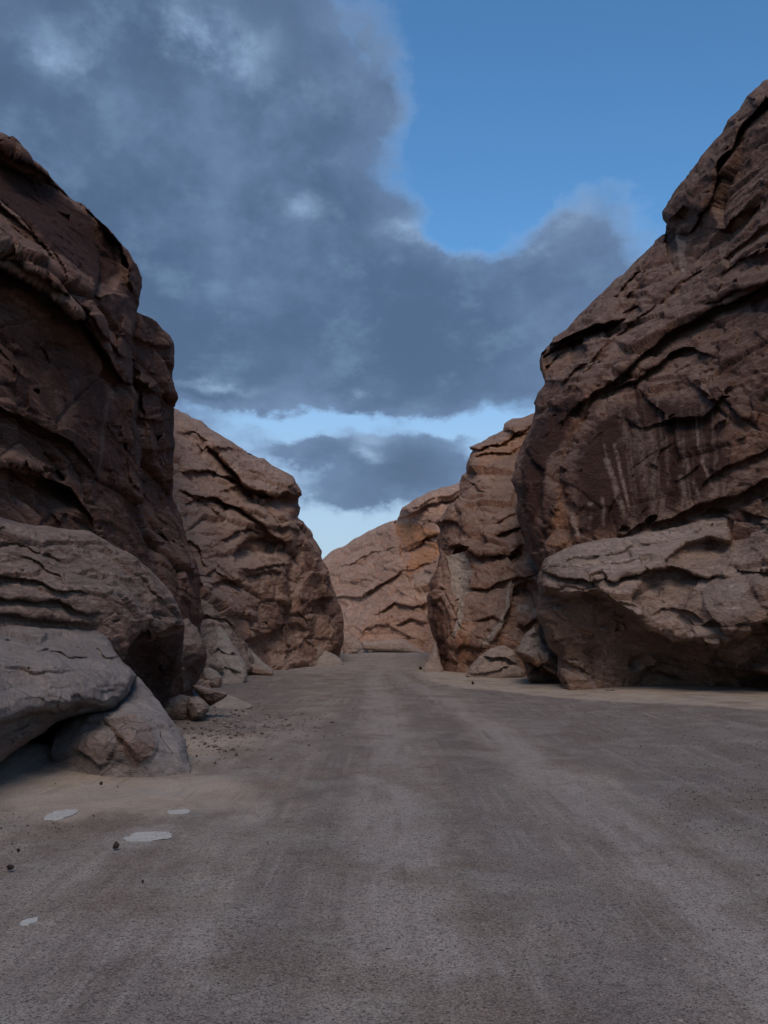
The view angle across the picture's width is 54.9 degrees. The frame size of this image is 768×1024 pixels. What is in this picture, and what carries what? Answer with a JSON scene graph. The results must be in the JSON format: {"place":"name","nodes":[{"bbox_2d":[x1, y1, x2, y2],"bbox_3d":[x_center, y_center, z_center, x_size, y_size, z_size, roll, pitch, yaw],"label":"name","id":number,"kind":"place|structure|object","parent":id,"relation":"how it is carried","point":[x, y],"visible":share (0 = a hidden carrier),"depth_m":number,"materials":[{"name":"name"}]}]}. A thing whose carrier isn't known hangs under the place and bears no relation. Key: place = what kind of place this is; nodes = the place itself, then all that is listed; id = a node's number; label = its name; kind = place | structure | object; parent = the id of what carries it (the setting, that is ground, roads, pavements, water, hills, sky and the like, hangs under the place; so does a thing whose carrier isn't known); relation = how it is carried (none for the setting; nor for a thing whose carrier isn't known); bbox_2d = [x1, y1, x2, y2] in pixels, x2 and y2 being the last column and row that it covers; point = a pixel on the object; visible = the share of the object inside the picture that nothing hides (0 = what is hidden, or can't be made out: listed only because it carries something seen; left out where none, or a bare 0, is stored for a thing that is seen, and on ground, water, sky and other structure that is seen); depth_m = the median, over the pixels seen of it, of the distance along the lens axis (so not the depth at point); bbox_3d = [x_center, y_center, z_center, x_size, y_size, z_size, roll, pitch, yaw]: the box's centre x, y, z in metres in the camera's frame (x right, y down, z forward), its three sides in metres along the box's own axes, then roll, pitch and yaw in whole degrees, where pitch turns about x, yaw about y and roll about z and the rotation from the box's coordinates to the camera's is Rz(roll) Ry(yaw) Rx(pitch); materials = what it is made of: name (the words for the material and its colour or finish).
{"place":"outdoors","nodes":[
{"label":"outdoors","id":0,"kind":"place"},
{"bbox_2d":[0,132,203,744],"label":"cliff","id":1,"kind":"structure","parent":0,"point":[92,534],"depth_m":15.77,"materials":[{"name":"stone"}]},
{"bbox_2d":[172,408,343,687],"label":"cliff","id":2,"kind":"structure","parent":0,"point":[268,595],"depth_m":39.73,"materials":[{"name":"brown stone"}]},
{"bbox_2d":[0,652,767,1023],"bbox_3d":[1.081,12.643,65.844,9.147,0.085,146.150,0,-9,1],"label":"gravel road","id":3,"kind":"structure","parent":0,"point":[650,882],"depth_m":4.84,"materials":[{"name":"grey gravel"}]},
{"bbox_2d":[7,864,14,869],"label":"stone","id":4,"kind":"object","parent":3,"relation":"on","point":[10,867],"visible":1,"depth_m":5.12,"materials":[{"name":"brown stone"}]},
{"bbox_2d":[20,917,37,925],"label":"flat stone","id":5,"kind":"object","parent":3,"relation":"on","point":[26,922],"visible":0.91,"depth_m":4.22,"materials":[{"name":"grey stone"}]},
{"bbox_2d":[113,841,119,848],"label":"stone","id":6,"kind":"object","parent":3,"relation":"on","point":[116,844],"visible":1,"depth_m":5.63,"materials":[{"name":"brown stone"}]},
{"bbox_2d":[167,809,189,813],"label":"flat stone","id":7,"kind":"object","parent":3,"relation":"on","point":[181,811],"visible":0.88,"depth_m":6.91,"materials":[{"name":"grey stone"}]},
{"bbox_2d":[0,651,767,855],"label":"ground","id":8,"kind":"structure","parent":0,"point":[32,794],"depth_m":11.04,"materials":[{"name":"brown sand"}]},
{"bbox_2d":[43,809,78,820],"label":"flat stone","id":9,"kind":"object","parent":8,"relation":"on","point":[57,815],"visible":0.98,"depth_m":6.79,"materials":[{"name":"grey stone"}]},
{"bbox_2d":[0,625,136,761],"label":"boulder","id":10,"kind":"object","parent":8,"relation":"on","point":[49,677],"visible":0.96,"depth_m":9.05,"materials":[{"name":"grey stone"}]},
{"bbox_2d":[51,677,190,776],"bbox_3d":[-3.811,3.251,10.814,1.840,1.608,5.044,4,-10,-21],"label":"boulder","id":11,"kind":"object","parent":8,"relation":"on","point":[136,732],"visible":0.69,"depth_m":8.97,"materials":[{"name":"grey stone"}]},
{"bbox_2d":[123,831,171,841],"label":"flat stone","id":12,"kind":"object","parent":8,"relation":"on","point":[147,836],"visible":0.95,"depth_m":5.99,"materials":[{"name":"grey stone"}]},
{"bbox_2d":[164,694,190,719],"bbox_3d":[-4.131,3.986,14.897,0.589,0.587,1.142,3,-10,-19],"label":"rock","id":13,"kind":"object","parent":8,"relation":"on","point":[175,707],"visible":0.52,"depth_m":14.49,"materials":[{"name":"stone"}]},
{"bbox_2d":[177,618,206,691],"bbox_3d":[-5.595,4.088,20.645,1.263,2.194,5.597,2,-10,-13],"label":"boulder","id":14,"kind":"object","parent":8,"relation":"on","point":[193,662],"visible":0.48,"depth_m":19.18,"materials":[{"name":"stone"}]},
{"bbox_2d":[187,696,208,719],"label":"rock","id":15,"kind":"object","parent":8,"relation":"on","point":[197,707],"visible":1,"depth_m":14.22,"materials":[{"name":"stone"}]},
{"bbox_2d":[192,685,227,705],"bbox_3d":[-3.520,3.715,14.963,0.703,0.442,0.745,2,-10,-9],"label":"rock","id":16,"kind":"object","parent":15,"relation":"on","point":[209,696],"visible":0.98,"depth_m":14.70,"materials":[{"name":"stone"}]},
{"bbox_2d":[202,668,221,687],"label":"rock","id":17,"kind":"object","parent":8,"relation":"on","point":[213,676],"visible":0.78,"depth_m":23.57,"materials":[{"name":"stone"}]},
{"bbox_2d":[215,626,246,683],"bbox_3d":[-6.061,5.370,27.870,1.687,2.232,4.800,2,-10,-13],"label":"rock","id":18,"kind":"object","parent":8,"relation":"on","point":[230,660],"visible":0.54,"depth_m":26.54,"materials":[{"name":"stone"}]},
{"bbox_2d":[116,706,347,791],"bbox_3d":[-2.700,3.855,13.282,4.236,0.103,10.994,0,-9,0],"label":"rubble","id":19,"kind":"object","parent":8,"relation":"on","point":[235,735],"visible":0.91,"depth_m":12.73,"materials":[{"name":"stone"}]},
{"bbox_2d":[214,694,251,708],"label":"rock","id":20,"kind":"object","parent":8,"relation":"on","point":[229,702],"visible":0.86,"depth_m":16.90,"materials":[{"name":"stone"}]},
{"bbox_2d":[247,647,272,671],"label":"rock","id":21,"kind":"object","parent":8,"relation":"on","point":[258,661],"visible":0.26,"depth_m":31.83,"materials":[{"name":"stone"}]},
{"bbox_2d":[249,664,272,675],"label":"rock","id":22,"kind":"object","parent":8,"relation":"on","point":[257,669],"visible":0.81,"depth_m":30.77,"materials":[{"name":"stone"}]},
{"bbox_2d":[316,651,343,665],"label":"rock","id":23,"kind":"object","parent":8,"relation":"on","point":[326,658],"visible":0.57,"depth_m":40.75,"materials":[{"name":"stone"}]},
{"bbox_2d":[343,636,361,653],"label":"rock","id":24,"kind":"object","parent":8,"relation":"on","point":[352,645],"visible":0.84,"depth_m":68.16,"materials":[{"name":"stone"}]},
{"bbox_2d":[360,639,421,652],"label":"rock","id":25,"kind":"object","parent":8,"relation":"on","point":[398,645],"visible":0.91,"depth_m":71.44,"materials":[{"name":"stone"}]},
{"bbox_2d":[422,642,443,671],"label":"rock","id":26,"kind":"object","parent":8,"relation":"on","point":[432,663],"visible":0.52,"depth_m":33.70,"materials":[{"name":"stone"}]},
{"bbox_2d":[427,413,538,676],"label":"cliff","id":27,"kind":"structure","parent":8,"relation":"on","point":[482,596],"depth_m":37.25,"materials":[{"name":"red stone"}]},
{"bbox_2d":[466,645,524,677],"bbox_3d":[4.487,6.156,30.202,2.534,1.410,3.080,0,-9,0],"label":"boulder","id":28,"kind":"object","parent":8,"relation":"on","point":[500,661],"visible":0.84,"depth_m":29.11,"materials":[{"name":"stone"}]},
{"bbox_2d":[516,627,559,682],"bbox_3d":[5.402,5.001,25.933,1.539,1.933,3.384,-2,-10,12],"label":"boulder","id":29,"kind":"object","parent":8,"relation":"on","point":[539,660],"visible":0.94,"depth_m":25.48,"materials":[{"name":"stone"}]},
{"bbox_2d":[0,0,767,558],"label":"sky","id":30,"kind":"structure","parent":0,"point":[359,233],"materials":[{"name":"blue"}]},
{"bbox_2d":[322,482,459,652],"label":"cliff","id":31,"kind":"structure","parent":0,"point":[381,576],"depth_m":84.71,"materials":[{"name":"brown stone"}]},
{"bbox_2d":[511,79,767,689],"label":"cliff","id":32,"kind":"structure","parent":0,"point":[639,479],"depth_m":25.50,"materials":[{"name":"stone"}]}
]}

